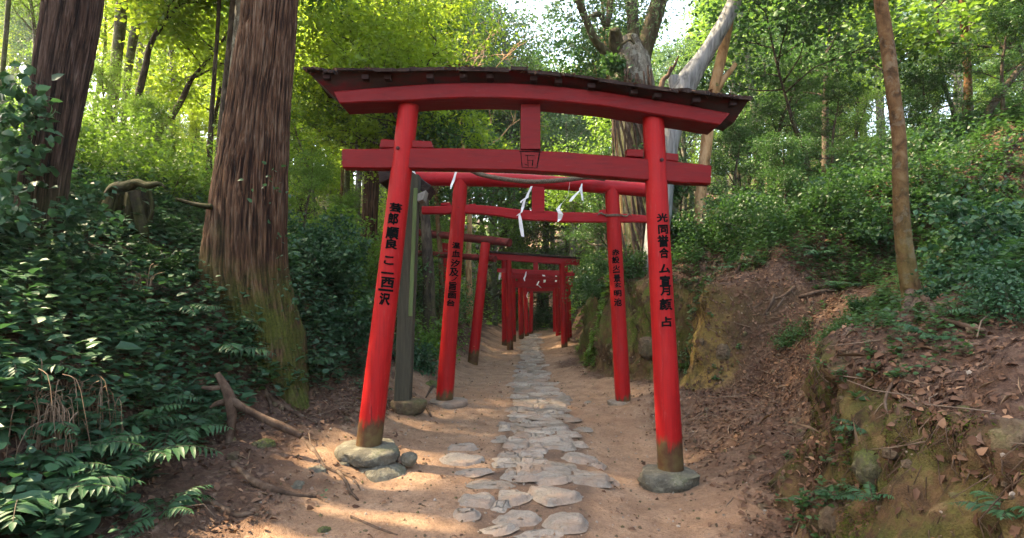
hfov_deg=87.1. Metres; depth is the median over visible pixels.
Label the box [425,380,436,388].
rock
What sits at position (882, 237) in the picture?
fern
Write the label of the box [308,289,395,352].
shrub
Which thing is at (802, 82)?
tree
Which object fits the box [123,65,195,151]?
understory tree
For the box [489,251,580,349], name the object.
torii gate
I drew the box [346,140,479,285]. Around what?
understory tree
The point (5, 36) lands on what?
tree
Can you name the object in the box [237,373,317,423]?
tree root
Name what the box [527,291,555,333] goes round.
torii gate
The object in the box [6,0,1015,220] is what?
sky
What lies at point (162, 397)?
fern
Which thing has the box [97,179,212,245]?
tree stump
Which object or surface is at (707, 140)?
bare tree
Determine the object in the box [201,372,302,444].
tree root
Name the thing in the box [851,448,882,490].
rock
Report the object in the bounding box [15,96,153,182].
shrub
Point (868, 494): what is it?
fern
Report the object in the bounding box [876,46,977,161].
understory tree
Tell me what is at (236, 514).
tree root
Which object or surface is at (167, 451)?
fern
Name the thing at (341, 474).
tree root
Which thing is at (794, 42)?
tree
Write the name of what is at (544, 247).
tree
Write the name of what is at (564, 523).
path stone
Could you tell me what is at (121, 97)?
understory tree
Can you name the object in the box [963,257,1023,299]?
shrub
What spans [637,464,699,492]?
foundation stone
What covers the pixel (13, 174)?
shrub
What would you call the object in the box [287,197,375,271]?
shrub
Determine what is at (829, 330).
shrub
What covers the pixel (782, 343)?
shrub
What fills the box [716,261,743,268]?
fern
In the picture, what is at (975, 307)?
fern
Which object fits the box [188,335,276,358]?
fern
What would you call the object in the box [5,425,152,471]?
fern
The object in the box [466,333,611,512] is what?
stone path
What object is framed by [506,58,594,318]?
tree
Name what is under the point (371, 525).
tree root
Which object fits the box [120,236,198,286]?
shrub
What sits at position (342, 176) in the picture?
tree
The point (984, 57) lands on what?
tree
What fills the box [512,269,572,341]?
torii gate
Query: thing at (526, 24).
tree
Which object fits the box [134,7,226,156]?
tree
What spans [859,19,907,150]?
tree
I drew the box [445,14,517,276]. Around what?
tree
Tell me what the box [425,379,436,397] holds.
tree root
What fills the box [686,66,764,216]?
tree
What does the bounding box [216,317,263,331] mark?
fern
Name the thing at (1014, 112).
undergrowth
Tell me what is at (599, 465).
path stone
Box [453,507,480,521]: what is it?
path stone
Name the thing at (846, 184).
shrub
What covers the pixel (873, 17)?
tree
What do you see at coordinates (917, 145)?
shrub
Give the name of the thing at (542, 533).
path stone
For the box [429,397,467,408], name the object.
foundation stone
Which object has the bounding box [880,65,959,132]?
understory tree
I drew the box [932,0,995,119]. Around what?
tree
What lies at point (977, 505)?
fern
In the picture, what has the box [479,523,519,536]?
path stone
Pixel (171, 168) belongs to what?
shrub
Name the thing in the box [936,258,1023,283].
fern
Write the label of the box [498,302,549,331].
shrub
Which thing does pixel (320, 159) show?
understory tree
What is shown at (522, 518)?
path stone
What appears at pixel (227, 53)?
tree
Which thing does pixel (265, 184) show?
ivy
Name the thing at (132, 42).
tree
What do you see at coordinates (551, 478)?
path stone
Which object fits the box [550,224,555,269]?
tree
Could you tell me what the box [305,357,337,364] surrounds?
fern
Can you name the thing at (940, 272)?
shrub
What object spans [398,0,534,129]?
tree
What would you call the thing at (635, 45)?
old tree
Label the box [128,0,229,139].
tree
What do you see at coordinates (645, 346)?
rock
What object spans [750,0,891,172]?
tree
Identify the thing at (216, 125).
understory tree
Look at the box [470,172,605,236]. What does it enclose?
straw rope
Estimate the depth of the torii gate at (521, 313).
17.70 m
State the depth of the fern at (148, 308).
4.16 m
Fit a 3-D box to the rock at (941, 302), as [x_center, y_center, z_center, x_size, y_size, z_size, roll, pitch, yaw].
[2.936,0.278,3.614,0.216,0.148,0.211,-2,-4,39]
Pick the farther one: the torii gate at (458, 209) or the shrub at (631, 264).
the shrub at (631, 264)
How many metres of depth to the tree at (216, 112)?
12.45 m
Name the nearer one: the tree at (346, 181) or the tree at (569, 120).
the tree at (346, 181)
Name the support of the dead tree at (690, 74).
on the ground
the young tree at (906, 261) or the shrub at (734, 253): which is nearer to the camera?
the young tree at (906, 261)
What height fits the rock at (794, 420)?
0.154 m
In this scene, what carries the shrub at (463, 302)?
on the ground
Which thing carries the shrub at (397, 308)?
on the ground
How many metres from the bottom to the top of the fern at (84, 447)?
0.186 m
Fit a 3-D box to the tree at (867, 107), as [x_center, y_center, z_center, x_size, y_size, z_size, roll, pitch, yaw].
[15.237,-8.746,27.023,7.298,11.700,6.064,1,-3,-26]
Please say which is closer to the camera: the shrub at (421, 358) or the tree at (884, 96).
the shrub at (421, 358)
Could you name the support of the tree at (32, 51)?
on the ground
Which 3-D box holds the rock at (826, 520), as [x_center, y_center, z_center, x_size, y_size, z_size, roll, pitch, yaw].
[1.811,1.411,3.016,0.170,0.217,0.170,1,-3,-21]
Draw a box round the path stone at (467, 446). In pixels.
[447,442,479,450]
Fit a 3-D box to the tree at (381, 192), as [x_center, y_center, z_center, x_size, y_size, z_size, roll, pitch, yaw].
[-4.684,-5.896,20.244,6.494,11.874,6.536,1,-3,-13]
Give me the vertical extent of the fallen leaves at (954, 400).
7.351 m
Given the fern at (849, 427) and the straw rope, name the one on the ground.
the fern at (849, 427)
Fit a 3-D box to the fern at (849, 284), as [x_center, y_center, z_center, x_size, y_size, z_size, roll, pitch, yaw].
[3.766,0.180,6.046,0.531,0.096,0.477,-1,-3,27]
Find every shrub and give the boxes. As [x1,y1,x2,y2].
[0,146,106,212]
[0,180,137,285]
[0,192,73,284]
[11,76,215,177]
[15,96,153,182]
[68,169,140,215]
[72,115,218,209]
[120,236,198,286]
[137,142,210,206]
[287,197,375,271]
[287,226,377,290]
[300,197,376,259]
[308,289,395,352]
[323,219,428,291]
[337,262,376,300]
[368,285,426,330]
[369,249,492,317]
[392,334,439,375]
[414,313,469,362]
[421,269,489,327]
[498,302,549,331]
[533,297,552,329]
[557,248,606,296]
[562,263,600,311]
[581,276,606,299]
[583,250,608,281]
[596,240,647,280]
[622,231,645,260]
[669,202,734,256]
[684,185,766,244]
[689,173,814,244]
[721,249,745,263]
[727,186,831,249]
[767,311,813,349]
[776,152,888,229]
[808,312,856,346]
[821,189,911,248]
[839,106,1023,205]
[839,287,897,317]
[879,160,1023,247]
[903,290,952,299]
[910,258,991,299]
[912,192,1023,268]
[939,233,1023,283]
[947,255,1023,330]
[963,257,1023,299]
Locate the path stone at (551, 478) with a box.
[535,471,571,485]
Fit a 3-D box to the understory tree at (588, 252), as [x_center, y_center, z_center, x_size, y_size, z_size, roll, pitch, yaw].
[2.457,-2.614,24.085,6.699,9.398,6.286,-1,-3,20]
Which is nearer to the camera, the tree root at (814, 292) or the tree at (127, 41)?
the tree root at (814, 292)
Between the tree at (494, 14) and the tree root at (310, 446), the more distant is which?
the tree at (494, 14)
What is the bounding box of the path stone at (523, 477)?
[500,473,545,481]
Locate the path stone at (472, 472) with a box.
[454,468,494,477]
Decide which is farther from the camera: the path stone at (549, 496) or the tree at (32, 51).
the tree at (32, 51)
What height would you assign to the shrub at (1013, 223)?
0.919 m
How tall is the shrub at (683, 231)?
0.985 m
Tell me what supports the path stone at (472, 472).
on the ground
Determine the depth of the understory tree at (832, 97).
8.66 m
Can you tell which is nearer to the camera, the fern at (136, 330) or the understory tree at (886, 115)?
the fern at (136, 330)
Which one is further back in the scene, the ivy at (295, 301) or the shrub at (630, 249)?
the shrub at (630, 249)
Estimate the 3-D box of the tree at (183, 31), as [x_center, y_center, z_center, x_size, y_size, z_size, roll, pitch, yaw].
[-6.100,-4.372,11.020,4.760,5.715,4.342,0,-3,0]
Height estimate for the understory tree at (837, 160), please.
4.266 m
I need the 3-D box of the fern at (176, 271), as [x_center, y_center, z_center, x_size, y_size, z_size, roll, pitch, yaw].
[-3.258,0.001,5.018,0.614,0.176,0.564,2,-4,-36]
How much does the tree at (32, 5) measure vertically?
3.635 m
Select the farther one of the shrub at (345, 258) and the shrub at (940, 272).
the shrub at (345, 258)
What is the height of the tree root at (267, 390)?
0.469 m
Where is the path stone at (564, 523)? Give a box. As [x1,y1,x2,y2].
[542,512,588,534]
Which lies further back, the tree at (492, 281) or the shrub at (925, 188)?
the tree at (492, 281)
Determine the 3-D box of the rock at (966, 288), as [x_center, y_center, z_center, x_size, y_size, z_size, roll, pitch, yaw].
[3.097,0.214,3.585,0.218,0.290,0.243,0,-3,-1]
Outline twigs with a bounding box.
[1,124,1023,537]
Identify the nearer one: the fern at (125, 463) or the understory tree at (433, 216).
the fern at (125, 463)
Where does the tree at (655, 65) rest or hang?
on the ground
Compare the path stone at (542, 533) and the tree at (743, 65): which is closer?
the path stone at (542, 533)
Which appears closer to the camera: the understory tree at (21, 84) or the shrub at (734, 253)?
the shrub at (734, 253)
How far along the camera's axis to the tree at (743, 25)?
9.22 m
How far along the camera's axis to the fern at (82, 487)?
2.43 m
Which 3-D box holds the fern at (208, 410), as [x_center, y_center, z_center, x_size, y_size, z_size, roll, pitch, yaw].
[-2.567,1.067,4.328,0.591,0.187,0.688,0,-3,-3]
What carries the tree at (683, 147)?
on the ground
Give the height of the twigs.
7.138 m
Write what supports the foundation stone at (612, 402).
on the ground
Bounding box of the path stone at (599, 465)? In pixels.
[591,461,606,469]
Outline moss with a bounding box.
[575,278,1023,537]
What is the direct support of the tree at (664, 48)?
on the ground
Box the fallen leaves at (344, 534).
[269,356,739,537]
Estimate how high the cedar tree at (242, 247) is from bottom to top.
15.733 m
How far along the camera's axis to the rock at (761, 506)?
3.56 m
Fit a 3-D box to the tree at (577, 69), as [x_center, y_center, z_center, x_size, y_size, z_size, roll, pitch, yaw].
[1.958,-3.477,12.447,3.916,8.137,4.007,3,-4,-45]
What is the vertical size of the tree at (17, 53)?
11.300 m
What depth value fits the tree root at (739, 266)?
7.79 m
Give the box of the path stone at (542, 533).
[513,528,563,537]
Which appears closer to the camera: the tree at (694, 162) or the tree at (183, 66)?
the tree at (183, 66)
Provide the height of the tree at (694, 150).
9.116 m
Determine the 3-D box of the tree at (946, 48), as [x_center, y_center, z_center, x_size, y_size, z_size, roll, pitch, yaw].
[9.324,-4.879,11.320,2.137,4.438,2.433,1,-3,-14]
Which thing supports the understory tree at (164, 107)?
on the ground
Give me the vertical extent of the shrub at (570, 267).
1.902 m
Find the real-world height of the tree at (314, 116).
5.546 m
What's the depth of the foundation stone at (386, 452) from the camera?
4.13 m
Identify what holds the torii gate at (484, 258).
on the ground
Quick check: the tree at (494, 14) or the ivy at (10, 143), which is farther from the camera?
the tree at (494, 14)
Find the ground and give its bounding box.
[0,117,1023,537]
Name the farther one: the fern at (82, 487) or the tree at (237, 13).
the tree at (237, 13)
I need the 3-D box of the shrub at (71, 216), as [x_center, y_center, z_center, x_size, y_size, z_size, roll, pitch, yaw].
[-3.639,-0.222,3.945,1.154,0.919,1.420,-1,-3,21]
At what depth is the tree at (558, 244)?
27.35 m
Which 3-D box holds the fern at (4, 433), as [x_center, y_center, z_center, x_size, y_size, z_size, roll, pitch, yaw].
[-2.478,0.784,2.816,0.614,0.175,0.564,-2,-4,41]
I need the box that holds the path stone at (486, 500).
[458,492,495,508]
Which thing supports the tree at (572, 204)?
on the ground
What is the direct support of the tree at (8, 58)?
on the ground
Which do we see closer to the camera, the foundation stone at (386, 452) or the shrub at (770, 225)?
the foundation stone at (386, 452)
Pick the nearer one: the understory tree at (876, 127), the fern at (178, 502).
the fern at (178, 502)
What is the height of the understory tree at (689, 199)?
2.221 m
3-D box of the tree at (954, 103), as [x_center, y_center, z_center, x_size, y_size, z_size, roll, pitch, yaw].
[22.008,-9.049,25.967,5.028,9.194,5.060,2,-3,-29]
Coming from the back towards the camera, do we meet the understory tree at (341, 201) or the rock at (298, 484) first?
the understory tree at (341, 201)
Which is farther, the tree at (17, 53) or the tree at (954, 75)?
the tree at (17, 53)
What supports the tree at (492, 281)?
on the ground
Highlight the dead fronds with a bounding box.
[0,260,163,467]
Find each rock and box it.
[256,438,275,448]
[291,480,304,488]
[308,465,325,472]
[317,526,330,532]
[339,462,350,465]
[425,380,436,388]
[638,337,651,359]
[716,343,730,360]
[758,503,773,509]
[790,417,800,424]
[818,501,837,537]
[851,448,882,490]
[933,300,957,306]
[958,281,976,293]
[987,417,1023,450]
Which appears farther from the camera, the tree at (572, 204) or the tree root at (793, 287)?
the tree at (572, 204)
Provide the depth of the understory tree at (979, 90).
14.55 m
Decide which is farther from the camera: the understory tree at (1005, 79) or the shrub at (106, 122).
the understory tree at (1005, 79)
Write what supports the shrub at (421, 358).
on the ground
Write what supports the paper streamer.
hanging from the straw rope
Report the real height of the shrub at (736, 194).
1.426 m
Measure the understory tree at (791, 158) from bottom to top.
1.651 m
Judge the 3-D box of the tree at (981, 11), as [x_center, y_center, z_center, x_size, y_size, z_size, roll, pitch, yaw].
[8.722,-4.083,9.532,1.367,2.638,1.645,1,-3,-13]
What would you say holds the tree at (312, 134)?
on the ground
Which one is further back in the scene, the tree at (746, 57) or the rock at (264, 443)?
the tree at (746, 57)
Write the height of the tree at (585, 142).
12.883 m
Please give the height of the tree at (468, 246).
11.537 m
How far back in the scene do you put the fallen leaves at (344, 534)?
4.11 m
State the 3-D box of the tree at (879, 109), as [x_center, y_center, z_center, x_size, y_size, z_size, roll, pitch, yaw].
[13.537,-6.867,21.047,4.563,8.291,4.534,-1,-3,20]
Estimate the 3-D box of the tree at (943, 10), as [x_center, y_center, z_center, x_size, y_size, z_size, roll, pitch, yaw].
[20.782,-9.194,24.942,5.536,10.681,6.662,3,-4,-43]
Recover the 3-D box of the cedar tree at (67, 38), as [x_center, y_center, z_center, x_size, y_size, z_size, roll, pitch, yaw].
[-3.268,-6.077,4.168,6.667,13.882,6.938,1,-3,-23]
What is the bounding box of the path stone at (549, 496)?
[528,485,583,506]
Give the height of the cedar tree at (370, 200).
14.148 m
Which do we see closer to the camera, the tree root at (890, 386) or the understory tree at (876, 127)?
the tree root at (890, 386)
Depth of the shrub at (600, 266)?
10.48 m
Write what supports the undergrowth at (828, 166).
on the ground
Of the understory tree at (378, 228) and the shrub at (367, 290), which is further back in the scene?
the understory tree at (378, 228)
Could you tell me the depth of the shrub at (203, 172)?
6.99 m
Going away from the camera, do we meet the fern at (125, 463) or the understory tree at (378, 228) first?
the fern at (125, 463)
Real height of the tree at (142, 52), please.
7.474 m
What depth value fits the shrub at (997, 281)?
2.98 m
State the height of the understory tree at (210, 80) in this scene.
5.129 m
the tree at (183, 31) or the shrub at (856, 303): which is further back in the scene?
the tree at (183, 31)
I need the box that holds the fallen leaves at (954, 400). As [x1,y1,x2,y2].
[0,116,1023,537]
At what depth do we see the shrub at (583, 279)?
12.16 m
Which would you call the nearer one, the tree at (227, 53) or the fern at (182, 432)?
the fern at (182, 432)
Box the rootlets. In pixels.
[591,279,1023,537]
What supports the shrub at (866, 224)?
on the ground
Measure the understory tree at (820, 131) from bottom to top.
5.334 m
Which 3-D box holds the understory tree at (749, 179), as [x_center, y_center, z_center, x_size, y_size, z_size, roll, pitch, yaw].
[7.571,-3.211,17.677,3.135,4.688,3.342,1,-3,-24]
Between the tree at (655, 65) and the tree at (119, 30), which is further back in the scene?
the tree at (655, 65)
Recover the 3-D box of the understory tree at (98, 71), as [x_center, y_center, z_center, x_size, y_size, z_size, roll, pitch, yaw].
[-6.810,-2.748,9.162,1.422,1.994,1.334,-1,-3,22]
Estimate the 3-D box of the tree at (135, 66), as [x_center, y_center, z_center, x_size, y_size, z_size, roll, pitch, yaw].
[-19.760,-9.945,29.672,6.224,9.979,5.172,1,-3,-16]
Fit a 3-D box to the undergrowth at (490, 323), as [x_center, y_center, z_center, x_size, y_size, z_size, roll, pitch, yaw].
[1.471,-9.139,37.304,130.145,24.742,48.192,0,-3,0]
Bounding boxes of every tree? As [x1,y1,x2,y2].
[0,0,37,81]
[0,0,38,79]
[0,0,92,90]
[0,0,106,55]
[0,0,106,66]
[0,0,192,107]
[0,11,36,89]
[13,0,104,249]
[14,75,27,92]
[82,45,147,152]
[83,91,117,122]
[89,0,167,134]
[91,63,149,140]
[96,0,202,132]
[96,0,325,156]
[96,25,192,145]
[101,2,203,145]
[103,7,195,141]
[105,0,225,141]
[108,0,222,156]
[113,89,200,172]
[120,1,226,140]
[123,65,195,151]
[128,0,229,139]
[132,12,223,153]
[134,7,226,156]
[154,9,227,181]
[162,109,216,172]
[166,48,218,168]
[184,89,306,193]
[197,0,309,410]
[205,0,315,79]
[205,0,358,186]
[213,28,363,211]
[214,0,387,162]
[287,147,340,236]
[288,45,386,235]
[288,57,355,217]
[288,96,346,224]
[290,21,435,252]
[292,0,527,337]
[294,0,322,221]
[295,0,396,206]
[296,0,412,212]
[303,0,386,263]
[307,185,365,230]
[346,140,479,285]
[349,0,531,336]
[361,172,363,196]
[377,0,477,250]
[377,200,420,265]
[387,0,514,271]
[392,0,531,61]
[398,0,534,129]
[420,186,451,273]
[430,126,560,320]
[434,7,546,326]
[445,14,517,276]
[454,0,584,326]
[458,34,563,325]
[473,56,596,321]
[489,47,573,306]
[497,221,566,323]
[502,67,610,316]
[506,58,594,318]
[511,116,605,298]
[515,0,693,264]
[522,121,610,257]
[527,112,611,319]
[528,61,659,277]
[535,0,694,268]
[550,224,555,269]
[556,54,610,241]
[557,140,619,270]
[587,16,700,142]
[641,0,741,275]
[651,0,843,197]
[651,33,679,72]
[651,33,733,216]
[651,56,696,217]
[652,32,741,210]
[656,0,983,181]
[659,56,678,86]
[671,0,821,191]
[674,152,706,227]
[678,0,852,192]
[678,77,726,225]
[678,137,721,209]
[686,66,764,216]
[687,0,771,193]
[691,88,791,215]
[694,21,737,224]
[694,113,770,218]
[708,108,783,198]
[724,1,834,116]
[724,37,833,195]
[737,0,872,161]
[740,72,867,185]
[742,129,830,213]
[743,64,876,190]
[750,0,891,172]
[773,0,932,139]
[783,29,886,151]
[785,67,880,184]
[801,49,907,183]
[803,0,957,75]
[809,0,997,135]
[815,0,931,147]
[817,0,1023,143]
[829,107,890,163]
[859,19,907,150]
[868,21,918,128]
[869,60,950,150]
[873,0,936,323]
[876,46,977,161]
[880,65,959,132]
[893,0,990,117]
[898,1,1021,121]
[899,0,1023,112]
[906,5,1023,110]
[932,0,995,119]
[938,0,1023,128]
[943,14,1022,96]
[944,43,1023,123]
[952,1,1023,89]
[956,78,998,113]
[972,5,1023,96]
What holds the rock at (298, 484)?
on the ground
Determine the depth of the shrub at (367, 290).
8.20 m
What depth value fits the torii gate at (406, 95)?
4.35 m
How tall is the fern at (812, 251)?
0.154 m
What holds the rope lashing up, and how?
attached to the torii gate at (458, 209)
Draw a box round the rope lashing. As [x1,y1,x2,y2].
[597,212,631,216]
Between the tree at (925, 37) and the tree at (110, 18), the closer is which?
the tree at (925, 37)
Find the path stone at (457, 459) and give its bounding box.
[439,452,484,465]
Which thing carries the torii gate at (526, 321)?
on the ground
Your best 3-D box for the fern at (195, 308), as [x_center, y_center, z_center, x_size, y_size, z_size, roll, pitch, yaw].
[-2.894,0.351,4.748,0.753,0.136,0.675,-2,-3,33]
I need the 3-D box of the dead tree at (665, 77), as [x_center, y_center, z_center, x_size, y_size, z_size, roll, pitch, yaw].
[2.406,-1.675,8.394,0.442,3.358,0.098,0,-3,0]
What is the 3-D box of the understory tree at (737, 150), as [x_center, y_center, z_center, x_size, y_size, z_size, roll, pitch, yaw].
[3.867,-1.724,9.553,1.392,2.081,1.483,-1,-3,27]
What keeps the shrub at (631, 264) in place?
on the ground
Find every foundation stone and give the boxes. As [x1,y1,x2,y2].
[334,438,400,468]
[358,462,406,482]
[390,397,427,415]
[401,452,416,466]
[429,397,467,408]
[607,399,629,405]
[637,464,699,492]
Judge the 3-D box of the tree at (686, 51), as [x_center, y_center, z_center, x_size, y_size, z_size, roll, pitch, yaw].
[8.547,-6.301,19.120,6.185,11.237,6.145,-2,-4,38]
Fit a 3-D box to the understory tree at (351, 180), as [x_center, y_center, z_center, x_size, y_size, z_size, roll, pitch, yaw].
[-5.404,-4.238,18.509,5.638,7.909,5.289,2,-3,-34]
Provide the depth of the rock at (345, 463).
4.08 m
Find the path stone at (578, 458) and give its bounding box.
[561,452,597,466]
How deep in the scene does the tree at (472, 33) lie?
20.86 m
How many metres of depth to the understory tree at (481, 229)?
22.31 m
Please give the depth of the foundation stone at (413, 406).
5.81 m
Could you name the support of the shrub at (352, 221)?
on the ground
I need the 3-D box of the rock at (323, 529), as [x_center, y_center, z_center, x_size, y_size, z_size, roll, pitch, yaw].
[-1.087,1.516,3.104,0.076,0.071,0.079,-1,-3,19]
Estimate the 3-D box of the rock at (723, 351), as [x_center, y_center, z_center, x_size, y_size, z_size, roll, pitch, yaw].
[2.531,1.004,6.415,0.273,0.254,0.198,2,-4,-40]
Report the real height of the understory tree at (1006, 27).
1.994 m
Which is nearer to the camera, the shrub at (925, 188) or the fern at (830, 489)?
the fern at (830, 489)
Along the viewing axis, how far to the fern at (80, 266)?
4.04 m
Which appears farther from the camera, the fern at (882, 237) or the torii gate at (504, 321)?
the torii gate at (504, 321)
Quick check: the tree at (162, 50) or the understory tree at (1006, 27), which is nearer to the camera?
the understory tree at (1006, 27)
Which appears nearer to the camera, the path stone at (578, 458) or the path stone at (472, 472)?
the path stone at (472, 472)
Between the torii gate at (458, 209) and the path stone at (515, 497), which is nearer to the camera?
the path stone at (515, 497)
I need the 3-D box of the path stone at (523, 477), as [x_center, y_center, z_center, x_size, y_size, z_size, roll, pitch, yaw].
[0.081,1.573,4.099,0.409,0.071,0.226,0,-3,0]
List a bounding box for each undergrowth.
[0,95,394,537]
[4,90,673,366]
[7,69,946,333]
[576,82,1023,313]
[644,90,1023,537]
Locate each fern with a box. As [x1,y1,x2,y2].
[0,338,81,377]
[0,395,99,444]
[0,440,110,496]
[0,461,146,531]
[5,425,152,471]
[6,454,159,529]
[40,256,120,281]
[77,322,169,350]
[84,443,223,500]
[92,302,161,312]
[109,485,214,536]
[118,403,188,428]
[131,380,201,405]
[134,258,198,274]
[139,412,232,449]
[150,303,226,315]
[172,384,243,415]
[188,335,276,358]
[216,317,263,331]
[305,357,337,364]
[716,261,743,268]
[802,245,835,255]
[810,485,856,499]
[823,281,868,287]
[832,418,865,434]
[835,481,894,501]
[845,230,893,239]
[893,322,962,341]
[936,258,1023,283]
[942,296,1020,315]
[948,491,1023,521]
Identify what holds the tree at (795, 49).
on the ground
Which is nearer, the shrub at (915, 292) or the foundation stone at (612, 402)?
the shrub at (915, 292)
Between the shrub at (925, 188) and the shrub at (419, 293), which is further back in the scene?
the shrub at (419, 293)
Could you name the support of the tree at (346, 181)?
on the ground
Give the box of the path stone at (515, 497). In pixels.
[498,489,533,506]
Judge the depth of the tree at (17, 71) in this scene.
25.73 m
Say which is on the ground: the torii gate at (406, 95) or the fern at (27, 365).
the fern at (27, 365)
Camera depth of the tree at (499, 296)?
24.49 m
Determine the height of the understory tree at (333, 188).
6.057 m
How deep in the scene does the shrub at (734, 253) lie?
7.67 m
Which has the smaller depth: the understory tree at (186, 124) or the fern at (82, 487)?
the fern at (82, 487)
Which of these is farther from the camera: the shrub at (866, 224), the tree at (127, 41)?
the tree at (127, 41)
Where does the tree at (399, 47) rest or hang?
on the ground
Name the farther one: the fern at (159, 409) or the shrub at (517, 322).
the shrub at (517, 322)
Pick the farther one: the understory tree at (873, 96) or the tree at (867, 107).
the tree at (867, 107)
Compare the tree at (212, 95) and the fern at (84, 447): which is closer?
the fern at (84, 447)
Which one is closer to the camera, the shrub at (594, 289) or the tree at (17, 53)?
the shrub at (594, 289)
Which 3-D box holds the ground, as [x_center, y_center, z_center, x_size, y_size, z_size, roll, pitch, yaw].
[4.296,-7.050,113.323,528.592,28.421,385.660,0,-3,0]
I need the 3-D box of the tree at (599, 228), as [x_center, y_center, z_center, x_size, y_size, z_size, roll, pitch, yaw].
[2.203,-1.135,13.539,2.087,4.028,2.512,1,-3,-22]
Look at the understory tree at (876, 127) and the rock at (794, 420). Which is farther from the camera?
the understory tree at (876, 127)
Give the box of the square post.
[378,171,435,400]
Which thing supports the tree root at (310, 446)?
on the ground
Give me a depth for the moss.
2.86 m
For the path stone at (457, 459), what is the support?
on the ground
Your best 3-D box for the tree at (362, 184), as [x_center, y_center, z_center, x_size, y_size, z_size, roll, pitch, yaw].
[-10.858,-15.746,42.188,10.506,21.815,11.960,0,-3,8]
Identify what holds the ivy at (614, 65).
attached to the old tree at (635, 45)
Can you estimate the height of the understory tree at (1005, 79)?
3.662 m
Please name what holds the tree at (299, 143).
on the ground
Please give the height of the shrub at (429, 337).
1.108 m
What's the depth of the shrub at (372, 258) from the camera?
9.45 m
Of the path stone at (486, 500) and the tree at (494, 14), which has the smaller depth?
the path stone at (486, 500)
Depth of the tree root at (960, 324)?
3.03 m
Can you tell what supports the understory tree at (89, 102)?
on the ground
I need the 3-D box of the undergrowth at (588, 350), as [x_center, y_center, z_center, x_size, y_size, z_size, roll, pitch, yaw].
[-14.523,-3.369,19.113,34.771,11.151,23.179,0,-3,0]
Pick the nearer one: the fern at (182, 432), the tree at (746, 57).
the fern at (182, 432)
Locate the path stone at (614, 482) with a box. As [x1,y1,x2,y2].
[609,477,619,485]
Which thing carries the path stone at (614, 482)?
on the ground
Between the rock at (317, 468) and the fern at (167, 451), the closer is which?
the fern at (167, 451)
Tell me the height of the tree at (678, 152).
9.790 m
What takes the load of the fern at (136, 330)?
on the ground
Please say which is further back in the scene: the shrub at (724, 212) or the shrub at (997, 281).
the shrub at (724, 212)
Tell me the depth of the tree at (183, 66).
14.15 m
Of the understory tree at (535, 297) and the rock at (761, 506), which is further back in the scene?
the understory tree at (535, 297)
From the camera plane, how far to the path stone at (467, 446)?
4.78 m
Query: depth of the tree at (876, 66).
13.50 m
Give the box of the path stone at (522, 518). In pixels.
[492,509,541,526]
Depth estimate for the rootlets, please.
2.78 m
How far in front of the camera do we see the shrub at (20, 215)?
3.72 m
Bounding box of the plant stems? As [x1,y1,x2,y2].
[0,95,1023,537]
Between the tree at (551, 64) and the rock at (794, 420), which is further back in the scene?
the tree at (551, 64)
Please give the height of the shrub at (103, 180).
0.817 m
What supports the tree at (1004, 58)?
on the ground
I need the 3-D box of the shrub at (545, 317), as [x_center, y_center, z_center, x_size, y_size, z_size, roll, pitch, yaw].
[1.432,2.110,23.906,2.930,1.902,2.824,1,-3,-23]
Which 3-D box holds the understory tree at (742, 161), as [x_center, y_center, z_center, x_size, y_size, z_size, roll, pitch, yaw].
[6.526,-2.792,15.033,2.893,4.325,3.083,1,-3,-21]
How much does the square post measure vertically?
2.670 m
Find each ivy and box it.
[0,60,63,242]
[238,161,297,211]
[268,216,312,320]
[599,46,698,246]
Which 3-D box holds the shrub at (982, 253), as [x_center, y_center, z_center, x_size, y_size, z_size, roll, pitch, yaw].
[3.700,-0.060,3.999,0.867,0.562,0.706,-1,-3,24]
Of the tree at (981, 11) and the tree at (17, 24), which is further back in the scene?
the tree at (17, 24)
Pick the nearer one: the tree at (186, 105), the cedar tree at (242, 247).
the cedar tree at (242, 247)
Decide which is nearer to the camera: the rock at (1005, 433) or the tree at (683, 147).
the rock at (1005, 433)
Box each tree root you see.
[199,494,254,517]
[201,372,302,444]
[222,362,290,413]
[229,460,316,497]
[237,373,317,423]
[301,436,327,472]
[325,465,360,500]
[349,515,397,534]
[412,393,431,416]
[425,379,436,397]
[708,238,746,273]
[746,285,795,328]
[798,289,834,297]
[884,373,902,414]
[940,317,985,332]
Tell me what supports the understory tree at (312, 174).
on the ground
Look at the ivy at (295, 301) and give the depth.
5.22 m
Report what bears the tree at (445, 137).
on the ground
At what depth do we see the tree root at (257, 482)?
3.44 m
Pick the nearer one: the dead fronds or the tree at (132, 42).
the dead fronds
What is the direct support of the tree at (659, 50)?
on the ground
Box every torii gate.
[302,63,752,471]
[415,172,646,401]
[418,229,511,364]
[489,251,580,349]
[500,260,576,345]
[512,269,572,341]
[515,273,560,338]
[517,279,560,335]
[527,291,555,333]
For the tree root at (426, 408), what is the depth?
6.21 m

